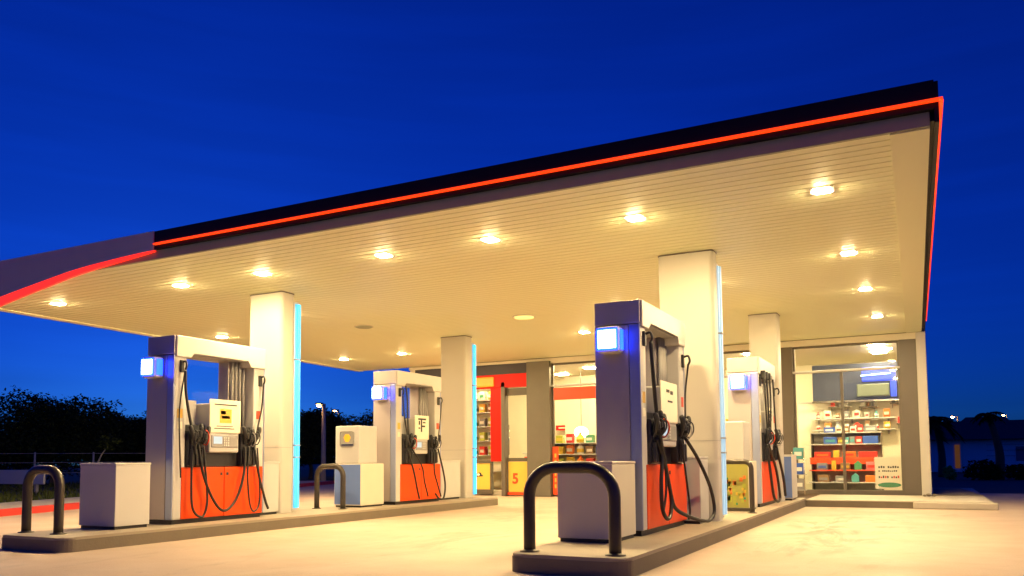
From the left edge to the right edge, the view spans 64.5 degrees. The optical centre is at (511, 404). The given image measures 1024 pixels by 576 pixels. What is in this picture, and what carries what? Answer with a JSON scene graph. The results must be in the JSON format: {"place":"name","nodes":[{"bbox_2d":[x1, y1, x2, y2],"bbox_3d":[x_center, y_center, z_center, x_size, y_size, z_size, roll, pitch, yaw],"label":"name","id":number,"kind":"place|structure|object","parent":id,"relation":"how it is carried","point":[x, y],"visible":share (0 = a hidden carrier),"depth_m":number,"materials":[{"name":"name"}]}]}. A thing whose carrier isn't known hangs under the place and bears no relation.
{"place":"outdoors","nodes":[
{"label":"outdoors","id":0,"kind":"place"},
{"bbox_2d":[0,481,79,502],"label":"grass","id":1,"kind":"structure","parent":0,"point":[68,488],"depth_m":24.35,"materials":[{"name":"plant"}]},
{"bbox_2d":[0,481,322,508],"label":"pavement","id":2,"kind":"structure","parent":0,"point":[5,505],"depth_m":17.52,"materials":[{"name":"concrete"}]},
{"bbox_2d":[315,402,325,480],"bbox_3d":[-8.485,1.700,36.060,0.540,3.610,0.228,-2,-4,27],"label":"street lamp","id":3,"kind":"object","parent":2,"relation":"on","point":[323,452],"visible":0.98,"depth_m":35.93,"materials":[{"name":"metal"}]},
{"bbox_2d":[0,470,334,501],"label":"verge ground","id":4,"kind":"structure","parent":0,"point":[303,475],"depth_m":46.71,"materials":[{"name":"green plant"}]},
{"bbox_2d":[0,470,44,492],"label":"road barrier","id":5,"kind":"object","parent":4,"relation":"on","point":[12,476],"visible":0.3,"depth_m":25.22,"materials":[{"name":"grey metal"}]},
{"bbox_2d":[0,419,46,469],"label":"tree","id":6,"kind":"object","parent":4,"relation":"on","point":[10,467],"visible":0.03,"depth_m":38.82,"materials":[{"name":"green plant"}]},
{"bbox_2d":[0,452,137,484],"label":"wire fence","id":7,"kind":"object","parent":4,"relation":"on","point":[35,453],"visible":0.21,"depth_m":31.60,"materials":[{"name":"metal"}]},
{"bbox_2d":[0,385,140,483],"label":"tree","id":8,"kind":"object","parent":4,"relation":"on","point":[44,425],"visible":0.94,"depth_m":34.99,"materials":[{"name":"green plant"}]},
{"bbox_2d":[95,434,122,462],"bbox_3d":[-13.268,1.869,26.474,0.955,1.912,0.807,-1,-4,1],"label":"bare sapling","id":9,"kind":"object","parent":4,"relation":"on","point":[108,444],"visible":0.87,"depth_m":26.52,"materials":[{"name":"plant"}]},
{"bbox_2d":[75,409,146,463],"bbox_3d":[-18.727,1.991,40.404,6.135,3.902,5.819,-1,-4,4],"label":"tree","id":10,"kind":"object","parent":4,"relation":"on","point":[139,424],"visible":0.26,"depth_m":38.84,"materials":[{"name":"green plant"}]},
{"bbox_2d":[299,408,351,478],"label":"tree","id":11,"kind":"object","parent":4,"relation":"on","point":[310,434],"visible":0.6,"depth_m":41.59,"materials":[{"name":"green plant"}]},
{"bbox_2d":[326,409,406,463],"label":"tree","id":12,"kind":"object","parent":4,"relation":"on","point":[364,422],"visible":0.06,"depth_m":49.58,"materials":[{"name":"green plant"}]},
{"bbox_2d":[0,484,1023,575],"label":"forecourt","id":13,"kind":"structure","parent":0,"point":[804,541],"depth_m":8.80,"materials":[{"name":"concrete"}]},
{"bbox_2d":[2,497,497,552],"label":"pump island","id":14,"kind":"structure","parent":13,"relation":"on","point":[78,539],"depth_m":10.49,"materials":[{"name":"concrete"}]},
{"bbox_2d":[18,465,66,534],"bbox_3d":[-5.400,1.084,9.349,0.760,0.780,0.174,-2,-4,27],"label":"hoop guard","id":15,"kind":"object","parent":14,"relation":"on","point":[33,472],"visible":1,"depth_m":9.30,"materials":[{"name":"brown metal"}]},
{"bbox_2d":[79,463,150,529],"bbox_3d":[-4.936,1.121,10.094,0.672,0.800,0.502,-2,-4,27],"label":"utility cabinet","id":16,"kind":"object","parent":14,"relation":"on","point":[114,496],"visible":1,"depth_m":9.90,"materials":[{"name":"white plastic"}]},
{"bbox_2d":[141,335,268,524],"bbox_3d":[-4.206,0.360,11.227,0.679,2.462,1.822,-2,-4,27],"label":"fuel pump","id":17,"kind":"object","parent":14,"relation":"on","point":[206,460],"visible":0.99,"depth_m":10.98,"materials":[{"name":"white metal"}]},
{"bbox_2d":[180,467,223,518],"bbox_3d":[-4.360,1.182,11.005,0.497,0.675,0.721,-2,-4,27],"label":"lower door","id":18,"kind":"structure","parent":17,"relation":"in","point":[215,475],"depth_m":10.86,"materials":[{"name":"orange metal"}]},
{"bbox_2d":[223,466,261,515],"bbox_3d":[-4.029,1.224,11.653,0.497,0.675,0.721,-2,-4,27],"label":"lower door","id":19,"kind":"structure","parent":17,"relation":"in","point":[233,474],"depth_m":11.50,"materials":[{"name":"orange metal"}]},
{"bbox_2d":[260,462,279,514],"bbox_3d":[-3.878,1.271,12.395,0.382,0.800,0.512,-2,-4,27],"label":"utility cabinet","id":20,"kind":"object","parent":14,"relation":"on","point":[271,480],"visible":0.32,"depth_m":12.39,"materials":[{"name":"white metal"}]},
{"bbox_2d":[250,291,300,512],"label":"canopy column","id":21,"kind":"structure","parent":14,"relation":"on","point":[275,325],"depth_m":12.83,"materials":[{"name":"white metal"}]},
{"bbox_2d":[0,80,943,371],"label":"canopy","id":22,"kind":"object","parent":21,"relation":"on","point":[734,194],"visible":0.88,"depth_m":10.55,"materials":[{"name":"white"}]},
{"bbox_2d":[251,271,273,275],"bbox_3d":[-3.571,-1.882,11.620,0.230,0.025,0.230,-2,-4,27],"label":"canopy lamp","id":23,"kind":"object","parent":22,"relation":"attached to","point":[262,273],"visible":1,"depth_m":11.58,"materials":[{"name":"white glass"}]},
{"bbox_2d":[354,325,372,328],"bbox_3d":[-2.961,-1.557,16.237,0.380,0.028,0.380,-2,-4,27],"label":"ceiling disc","id":24,"kind":"object","parent":22,"relation":"attached to","point":[363,326],"visible":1,"depth_m":16.17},
{"bbox_2d":[372,252,395,258],"bbox_3d":[-1.682,-1.963,10.660,0.230,0.025,0.230,-2,-4,27],"label":"canopy lamp","id":25,"kind":"object","parent":22,"relation":"attached to","point":[383,255],"visible":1,"depth_m":10.62,"materials":[{"name":"white glass"}]},
{"bbox_2d":[478,236,502,242],"bbox_3d":[-0.266,-2.023,9.940,0.230,0.025,0.230,-2,-4,27],"label":"canopy lamp","id":26,"kind":"object","parent":22,"relation":"attached to","point":[491,239],"visible":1,"depth_m":9.91,"materials":[{"name":"white glass"}]},
{"bbox_2d":[513,315,534,319],"bbox_3d":[0.224,-1.646,15.289,0.430,0.030,0.430,-2,-4,27],"label":"ceiling disc","id":27,"kind":"object","parent":22,"relation":"attached to","point":[523,317],"visible":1,"depth_m":15.21,"materials":[{"name":"white"}]},
{"bbox_2d":[623,214,647,221],"bbox_3d":[1.382,-2.094,9.102,0.230,0.025,0.230,-2,-4,27],"label":"canopy lamp","id":28,"kind":"object","parent":22,"relation":"attached to","point":[638,217],"visible":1,"depth_m":9.07,"materials":[{"name":"white glass"}]},
{"bbox_2d":[809,185,834,195],"bbox_3d":[3.137,-2.169,8.210,0.230,0.025,0.230,-2,-4,27],"label":"canopy lamp","id":29,"kind":"object","parent":22,"relation":"attached to","point":[822,190],"visible":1,"depth_m":8.18,"materials":[{"name":"white glass"}]},
{"bbox_2d":[838,250,858,255],"bbox_3d":[4.445,-2.007,10.726,0.230,0.025,0.230,-2,-4,27],"label":"canopy lamp","id":30,"kind":"object","parent":22,"relation":"attached to","point":[852,252],"visible":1,"depth_m":10.70,"materials":[{"name":"white glass"}]},
{"bbox_2d":[312,464,347,508],"bbox_3d":[-3.084,1.377,13.748,0.720,0.760,0.160,-2,-4,27],"label":"hoop guard","id":31,"kind":"object","parent":14,"relation":"on","point":[338,467],"visible":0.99,"depth_m":13.71,"materials":[{"name":"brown metal"}]},
{"bbox_2d":[334,425,383,507],"bbox_3d":[-2.720,1.092,14.457,0.580,1.420,0.681,-2,-4,27],"label":"payment kiosk","id":32,"kind":"object","parent":14,"relation":"on","point":[356,450],"visible":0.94,"depth_m":14.22,"materials":[{"name":"white plastic"}]},
{"bbox_2d":[372,370,445,504],"bbox_3d":[-1.958,0.634,15.494,0.679,2.462,1.742,-2,-4,27],"label":"fuel pump","id":33,"kind":"object","parent":14,"relation":"on","point":[409,454],"visible":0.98,"depth_m":15.14,"materials":[{"name":"white metal"}]},
{"bbox_2d":[400,464,420,500],"bbox_3d":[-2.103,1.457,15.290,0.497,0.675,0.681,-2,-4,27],"label":"lower door","id":34,"kind":"structure","parent":33,"relation":"in","point":[408,491],"depth_m":15.13,"materials":[{"name":"orange metal"}]},
{"bbox_2d":[421,464,439,499],"bbox_3d":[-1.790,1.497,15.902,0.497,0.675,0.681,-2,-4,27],"label":"lower door","id":35,"kind":"structure","parent":33,"relation":"in","point":[431,484],"depth_m":15.77,"materials":[{"name":"orange metal"}]},
{"bbox_2d":[441,460,460,499],"bbox_3d":[-1.483,1.559,16.884,0.462,0.800,0.862,-2,-4,27],"label":"utility cabinet","id":36,"kind":"object","parent":14,"relation":"on","point":[452,471],"visible":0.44,"depth_m":16.84,"materials":[{"name":"white plastic"}]},
{"bbox_2d":[441,335,476,497],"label":"canopy column","id":37,"kind":"structure","parent":14,"relation":"on","point":[458,396],"depth_m":17.51,"materials":[{"name":"white metal"}]},
{"bbox_2d":[512,498,805,575],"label":"pump island","id":38,"kind":"structure","parent":13,"relation":"on","point":[645,553],"depth_m":7.37,"materials":[{"name":"concrete"}]},
{"bbox_2d":[520,461,625,556],"bbox_3d":[0.501,0.870,6.909,0.960,0.780,0.174,-2,-4,27],"label":"hoop guard","id":39,"kind":"object","parent":38,"relation":"on","point":[599,471],"visible":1,"depth_m":6.86,"materials":[{"name":"brown metal"}]},
{"bbox_2d":[557,461,635,542],"bbox_3d":[0.851,0.951,8.098,0.582,0.775,0.692,-2,-4,27],"label":"utility cabinet","id":40,"kind":"object","parent":38,"relation":"on","point":[583,516],"visible":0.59,"depth_m":7.84,"materials":[{"name":"grey plastic"}]},
{"bbox_2d":[594,299,715,535],"bbox_3d":[1.635,0.173,9.179,0.836,2.462,2.026,-2,-4,27],"label":"fuel pump","id":41,"kind":"object","parent":38,"relation":"on","point":[643,422],"visible":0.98,"depth_m":8.60,"materials":[{"name":"grey metal"}]},
{"bbox_2d":[646,464,668,529],"bbox_3d":[1.377,0.993,8.923,0.497,0.675,0.771,-2,-4,27],"label":"lower door","id":42,"kind":"structure","parent":41,"relation":"in","point":[655,518],"depth_m":8.69,"materials":[{"name":"red metal"}]},
{"bbox_2d":[668,464,686,523],"bbox_3d":[1.731,1.038,9.616,0.497,0.675,0.771,-2,-4,27],"label":"lower door","id":43,"kind":"structure","parent":41,"relation":"in","point":[676,471],"depth_m":9.52,"materials":[{"name":"red metal"}]},
{"bbox_2d":[658,249,727,521],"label":"canopy column","id":44,"kind":"structure","parent":38,"relation":"on","point":[690,290],"depth_m":10.48,"materials":[{"name":"white metal"}]},
{"bbox_2d":[684,457,708,523],"bbox_3d":[2.213,1.058,10.151,0.402,0.820,0.432,-2,-4,27],"label":"utility cabinet","id":45,"kind":"object","parent":38,"relation":"on","point":[698,491],"visible":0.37,"depth_m":9.93,"materials":[{"name":"white plastic"}]},
{"bbox_2d":[725,421,757,508],"bbox_3d":[3.465,0.948,12.645,0.550,1.360,0.660,-2,-4,27],"label":"payment kiosk","id":46,"kind":"object","parent":38,"relation":"on","point":[737,434],"visible":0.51,"depth_m":12.34,"materials":[{"name":"white plastic"}]},
{"bbox_2d":[726,459,756,512],"bbox_3d":[3.194,1.194,11.958,0.800,0.780,0.142,-2,-4,27],"label":"hoop guard","id":47,"kind":"object","parent":38,"relation":"on","point":[749,464],"visible":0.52,"depth_m":11.80,"materials":[{"name":"brown metal"}]},
{"bbox_2d":[727,357,786,506],"bbox_3d":[4.214,0.480,13.958,0.679,2.462,1.802,-2,-4,27],"label":"fuel pump","id":48,"kind":"object","parent":38,"relation":"on","point":[751,389],"visible":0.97,"depth_m":13.42,"materials":[{"name":"white metal"}]},
{"bbox_2d":[762,462,770,502],"bbox_3d":[4.060,1.301,13.734,0.497,0.675,0.696,-2,-4,27],"label":"lower door","id":49,"kind":"structure","parent":48,"relation":"in","point":[765,470],"depth_m":13.56,"materials":[{"name":"red plastic"}]},
{"bbox_2d":[770,461,777,500],"bbox_3d":[4.379,1.342,14.359,0.497,0.675,0.696,-2,-4,27],"label":"lower door","id":50,"kind":"structure","parent":48,"relation":"in","point":[772,465],"depth_m":14.29,"materials":[{"name":"red plastic"}]},
{"bbox_2d":[748,313,784,501],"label":"canopy column","id":51,"kind":"structure","parent":38,"relation":"on","point":[764,336],"depth_m":15.09,"materials":[{"name":"white metal"}]},
{"bbox_2d":[784,455,797,500],"bbox_3d":[5.239,1.384,15.557,0.352,0.860,0.632,-2,-4,27],"label":"utility cabinet","id":52,"kind":"object","parent":38,"relation":"on","point":[790,468],"visible":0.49,"depth_m":15.25,"materials":[{"name":"white plastic"}]},
{"bbox_2d":[791,452,806,495],"bbox_3d":[6.177,1.482,17.462,0.280,0.950,0.270,-2,-4,27],"label":"pack stand","id":53,"kind":"object","parent":13,"relation":"on","point":[804,474],"visible":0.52,"depth_m":17.31,"materials":[{"name":"silver metal"}]},
{"bbox_2d":[793,448,803,458],"bbox_3d":[6.170,1.042,17.485,0.200,0.240,0.186,-2,-4,27],"label":"goods box","id":54,"kind":"object","parent":53,"relation":"on","point":[798,452],"visible":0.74,"depth_m":17.40,"materials":[{"name":"cardboard"}]},
{"bbox_2d":[797,478,803,489],"bbox_3d":[6.176,1.700,17.440,0.200,0.240,0.186,-2,-4,27],"label":"goods box","id":55,"kind":"object","parent":53,"relation":"on","point":[800,483],"visible":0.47,"depth_m":17.35,"materials":[{"name":"cardboard"}]},
{"bbox_2d":[797,463,803,473],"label":"goods box","id":56,"kind":"object","parent":53,"relation":"on","point":[800,468],"visible":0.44,"depth_m":17.37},
{"bbox_2d":[806,494,998,509],"bbox_3d":[7.735,1.931,16.215,3.250,0.140,2.540,-2,-4,27],"label":"shop step","id":57,"kind":"object","parent":13,"relation":"on","point":[928,502],"visible":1,"depth_m":15.45,"materials":[{"name":"concrete"}]},
{"bbox_2d":[933,488,982,495],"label":"plinth block","id":58,"kind":"structure","parent":13,"relation":"on","point":[950,492],"depth_m":18.31,"materials":[{"name":"concrete"}]},
{"bbox_2d":[0,0,1023,464],"label":"sky","id":59,"kind":"structure","parent":0,"point":[119,118],"materials":[{"name":"blue"}]},
{"bbox_2d":[1,464,1023,493],"bbox_3d":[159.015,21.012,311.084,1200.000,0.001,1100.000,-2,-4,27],"label":"ground","id":60,"kind":"structure","parent":0,"point":[1010,486],"depth_m":29.63,"materials":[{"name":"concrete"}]},
{"bbox_2d":[0,481,333,516],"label":"kerb","id":61,"kind":"structure","parent":60,"relation":"on","point":[35,509],"depth_m":16.12,"materials":[{"name":"red paint"}]},
{"bbox_2d":[929,416,963,476],"bbox_3d":[20.659,1.994,39.459,2.586,3.035,2.368,-2,-4,27],"label":"palm tree","id":62,"kind":"object","parent":60,"relation":"on","point":[936,423],"visible":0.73,"depth_m":39.19,"materials":[{"name":"green plant"}]},
{"bbox_2d":[942,465,957,479],"bbox_3d":[18.647,2.912,34.592,0.599,0.723,0.545,-2,-4,27],"label":"shrub","id":63,"kind":"object","parent":60,"relation":"on","point":[949,472],"visible":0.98,"depth_m":34.51,"materials":[{"name":"green plant"}]},
{"bbox_2d":[962,459,1004,479],"bbox_3d":[19.887,2.789,34.205,1.626,1.039,1.323,-2,-4,27],"label":"shrub","id":64,"kind":"object","parent":60,"relation":"on","point":[992,470],"visible":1,"depth_m":33.99,"materials":[{"name":"green plant"}]},
{"bbox_2d":[970,411,1005,479],"bbox_3d":[20.235,1.723,34.378,1.415,2.894,1.193,1,-4,-16],"label":"palm tree","id":65,"kind":"object","parent":60,"relation":"on","point":[990,418],"visible":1,"depth_m":34.22,"materials":[{"name":"green plant"}]},
{"bbox_2d":[1005,464,1023,479],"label":"shrub","id":66,"kind":"object","parent":60,"relation":"on","point":[1018,474],"visible":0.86,"depth_m":34.15,"materials":[{"name":"green plant"}]},
{"bbox_2d":[409,327,931,498],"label":"shop building","id":67,"kind":"structure","parent":0,"point":[528,397],"depth_m":21.20,"materials":[{"name":"concrete"}]},
{"bbox_2d":[477,460,493,493],"bbox_3d":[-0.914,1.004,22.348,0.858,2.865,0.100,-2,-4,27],"label":"poster","id":68,"kind":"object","parent":67,"relation":"in","point":[485,477],"depth_m":22.15,"materials":[{"name":"yellow paper"}]},
{"bbox_2d":[476,393,501,488],"bbox_3d":[-0.825,1.017,23.028,1.440,2.750,0.330,-2,-4,27],"label":"display shelf","id":69,"kind":"object","parent":67,"relation":"on","point":[496,467],"visible":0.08,"depth_m":23.12,"materials":[{"name":"beige metal"}]},
{"bbox_2d":[479,432,486,440],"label":"goods box","id":70,"kind":"object","parent":69,"relation":"on","point":[482,436],"visible":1,"depth_m":22.94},
{"bbox_2d":[479,418,486,426],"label":"goods box","id":71,"kind":"object","parent":69,"relation":"on","point":[482,421],"visible":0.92,"depth_m":22.97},
{"bbox_2d":[479,404,486,411],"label":"goods box","id":72,"kind":"object","parent":69,"relation":"on","point":[482,407],"visible":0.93,"depth_m":23.00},
{"bbox_2d":[479,392,486,399],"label":"goods box","id":73,"kind":"object","parent":69,"relation":"on","point":[482,395],"visible":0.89,"depth_m":23.02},
{"bbox_2d":[479,446,487,454],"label":"goods box","id":74,"kind":"object","parent":69,"relation":"on","point":[483,450],"visible":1,"depth_m":22.91,"materials":[{"name":"cardboard"}]},
{"bbox_2d":[507,387,526,494],"bbox_3d":[0.158,0.973,21.761,0.658,2.870,0.117,-2,-4,27],"label":"door","id":75,"kind":"structure","parent":67,"relation":"in","point":[517,467],"depth_m":21.75,"materials":[{"name":"yellow glass"}]},
{"bbox_2d":[551,361,595,453],"bbox_3d":[1.746,0.592,20.987,1.540,3.438,0.150,-2,-4,27],"label":"window frame","id":76,"kind":"structure","parent":67,"relation":"in","point":[578,384],"depth_m":21.30,"materials":[{"name":"grey metal"}]},
{"bbox_2d":[555,442,596,460],"bbox_3d":[2.012,1.646,21.931,1.840,1.300,0.430,-2,-4,27],"label":"display shelf","id":77,"kind":"object","parent":67,"relation":"on","point":[575,454],"visible":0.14,"depth_m":22.18,"materials":[{"name":"beige metal"}]},
{"bbox_2d":[556,435,564,442],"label":"goods box","id":78,"kind":"object","parent":77,"relation":"on","point":[560,438],"visible":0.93,"depth_m":22.19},
{"bbox_2d":[566,445,574,453],"bbox_3d":[1.582,1.211,22.093,0.209,0.250,0.150,-2,-4,27],"label":"goods bag","id":79,"kind":"object","parent":77,"relation":"on","point":[570,449],"visible":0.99,"depth_m":22.05,"materials":[{"name":"plastic"}]},
{"bbox_2d":[566,434,574,442],"bbox_3d":[1.580,0.912,22.114,0.209,0.250,0.150,-2,-4,27],"label":"goods bag","id":80,"kind":"object","parent":77,"relation":"on","point":[570,438],"visible":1,"depth_m":22.07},
{"bbox_2d":[577,432,583,442],"bbox_3d":[1.851,0.882,22.001,0.204,0.290,0.204,-2,-4,27],"label":"goods bottle","id":81,"kind":"object","parent":77,"relation":"on","point":[580,437],"visible":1,"depth_m":21.92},
{"bbox_2d":[577,444,583,453],"bbox_3d":[1.853,1.181,21.980,0.204,0.290,0.204,-2,-4,27],"label":"goods bottle","id":82,"kind":"object","parent":77,"relation":"on","point":[580,448],"visible":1,"depth_m":21.90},
{"bbox_2d":[586,446,594,453],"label":"goods box","id":83,"kind":"object","parent":77,"relation":"on","point":[590,449],"visible":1,"depth_m":21.76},
{"bbox_2d":[586,435,594,442],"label":"goods box","id":84,"kind":"object","parent":77,"relation":"on","point":[590,438],"visible":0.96,"depth_m":21.79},
{"bbox_2d":[565,375,595,441],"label":"partition wall","id":85,"kind":"structure","parent":67,"relation":"on","point":[580,412],"depth_m":24.09,"materials":[{"name":"grey plastic"}]},
{"bbox_2d":[574,370,587,436],"bbox_3d":[1.940,-0.019,22.857,0.384,1.910,0.394,-2,-4,27],"label":"globe lamp","id":86,"kind":"object","parent":67,"relation":"hanging from","point":[584,430],"visible":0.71,"depth_m":22.68,"materials":[{"name":"white"}]},
{"bbox_2d":[723,350,748,377],"bbox_3d":[5.340,0.398,19.163,2.030,3.358,0.150,-2,-4,27],"label":"window frame","id":87,"kind":"structure","parent":67,"relation":"in","point":[747,351],"depth_m":19.28,"materials":[{"name":"grey plastic"}]},
{"bbox_2d":[809,432,883,489],"bbox_3d":[7.980,1.363,19.395,1.590,1.422,0.950,-2,-4,27],"label":"display shelf","id":88,"kind":"object","parent":67,"relation":"on","point":[817,444],"visible":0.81,"depth_m":19.71,"materials":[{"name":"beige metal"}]},
{"bbox_2d":[814,452,830,457],"bbox_3d":[7.495,1.203,19.587,0.360,0.130,0.186,-2,-4,27],"label":"goods box","id":89,"kind":"object","parent":88,"relation":"on","point":[822,454],"visible":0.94,"depth_m":19.51,"materials":[{"name":"cardboard"}]},
{"bbox_2d":[817,463,827,469],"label":"goods box","id":90,"kind":"object","parent":88,"relation":"on","point":[822,466],"visible":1,"depth_m":19.37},
{"bbox_2d":[818,475,829,481],"bbox_3d":[7.413,1.746,19.302,0.260,0.170,0.186,-2,-4,27],"label":"goods box","id":91,"kind":"object","parent":88,"relation":"on","point":[823,478],"visible":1,"depth_m":19.22,"materials":[{"name":"cardboard"}]},
{"bbox_2d":[824,427,834,432],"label":"goods box","id":92,"kind":"object","parent":88,"relation":"on","point":[829,429],"visible":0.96,"depth_m":19.71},
{"bbox_2d":[823,437,837,443],"bbox_3d":[7.708,0.865,19.646,0.300,0.170,0.186,-2,-4,27],"label":"goods box","id":93,"kind":"object","parent":88,"relation":"on","point":[830,440],"visible":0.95,"depth_m":19.57,"materials":[{"name":"cardboard"}]},
{"bbox_2d":[842,451,855,456],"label":"goods box","id":94,"kind":"object","parent":88,"relation":"on","point":[850,453],"visible":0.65,"depth_m":19.22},
{"bbox_2d":[852,473,859,481],"bbox_3d":[8.038,1.704,18.988,0.160,0.200,0.180,-2,-4,27],"label":"goods jug","id":95,"kind":"object","parent":88,"relation":"on","point":[855,477],"visible":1,"depth_m":18.91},
{"bbox_2d":[854,461,861,469],"bbox_3d":[8.146,1.425,19.098,0.160,0.210,0.180,-2,-4,27],"label":"goods jug","id":96,"kind":"object","parent":88,"relation":"on","point":[857,465],"visible":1,"depth_m":19.02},
{"bbox_2d":[859,451,877,456],"bbox_3d":[8.392,1.165,19.135,0.400,0.130,0.180,-2,-4,27],"label":"goods box","id":97,"kind":"object","parent":88,"relation":"on","point":[869,454],"visible":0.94,"depth_m":19.05,"materials":[{"name":"cardboard"}]},
{"bbox_2d":[865,475,874,481],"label":"goods box","id":98,"kind":"object","parent":88,"relation":"on","point":[869,478],"visible":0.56,"depth_m":18.76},
{"bbox_2d":[864,425,876,431],"bbox_3d":[8.557,0.568,19.378,0.280,0.150,0.186,-2,-4,27],"label":"goods box","id":99,"kind":"object","parent":88,"relation":"on","point":[870,428],"visible":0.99,"depth_m":19.30,"materials":[{"name":"cardboard"}]},
{"bbox_2d":[866,462,874,469],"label":"goods box","id":100,"kind":"object","parent":88,"relation":"on","point":[870,465],"visible":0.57,"depth_m":18.89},
{"bbox_2d":[863,436,878,443],"bbox_3d":[8.501,0.826,19.247,0.330,0.180,0.180,-2,-4,27],"label":"goods box","id":101,"kind":"object","parent":88,"relation":"on","point":[869,439],"visible":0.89,"depth_m":19.17,"materials":[{"name":"cardboard"}]},
{"bbox_2d":[792,340,904,494],"bbox_3d":[7.456,0.308,18.088,2.220,3.358,0.150,-2,-4,27],"label":"window frame","id":102,"kind":"structure","parent":67,"relation":"in","point":[808,491],"depth_m":18.05,"materials":[{"name":"grey metal"}]},
{"bbox_2d":[811,417,894,423],"bbox_3d":[8.426,0.390,20.078,1.900,0.130,0.300,-2,-4,27],"label":"shelf","id":103,"kind":"object","parent":67,"relation":"attached to","point":[851,419],"depth_m":19.96,"materials":[{"name":"metal"}]},
{"bbox_2d":[812,428,895,433],"bbox_3d":[8.428,0.670,20.059,1.900,0.130,0.300,-2,-4,27],"label":"wall ledge","id":104,"kind":"object","parent":67,"relation":"attached to","point":[888,429],"depth_m":19.78,"materials":[{"name":"metal"}]},
{"bbox_2d":[812,361,898,402],"bbox_3d":[8.448,-0.545,20.036,1.990,0.950,0.062,-2,-4,27],"label":"menu board","id":105,"kind":"object","parent":67,"relation":"attached to","point":[826,387],"visible":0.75,"depth_m":20.13,"materials":[{"name":"plastic"}]},
{"bbox_2d":[857,366,896,396],"bbox_3d":[8.727,-0.552,19.459,0.870,0.720,0.156,-2,-4,27],"label":"neon sign","id":106,"kind":"object","parent":67,"relation":"attached to","point":[877,389],"visible":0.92,"depth_m":19.42,"materials":[{"name":"blue"}]},
{"bbox_2d":[874,457,901,488],"bbox_3d":[8.236,1.490,17.746,0.550,0.700,0.017,-2,-4,27],"label":"window poster","id":107,"kind":"object","parent":67,"relation":"attached to","point":[888,472],"depth_m":17.75,"materials":[{"name":"beige paper"}]},
{"bbox_2d":[798,400,901,489],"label":"partition wall","id":108,"kind":"structure","parent":0,"point":[807,412],"depth_m":20.40,"materials":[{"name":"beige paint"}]},
{"bbox_2d":[930,416,1023,471],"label":"roadside building","id":109,"kind":"structure","parent":0,"point":[977,444],"depth_m":51.83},
{"bbox_2d":[954,445,959,467],"bbox_3d":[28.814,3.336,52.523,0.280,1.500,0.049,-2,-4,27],"label":"door","id":110,"kind":"structure","parent":109,"relation":"in","point":[957,449],"depth_m":52.50,"materials":[{"name":"brown"}]},
{"bbox_2d":[1016,446,1023,460],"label":"window","id":111,"kind":"structure","parent":109,"relation":"in","point":[1019,449],"depth_m":50.96,"materials":[{"name":"glass"}]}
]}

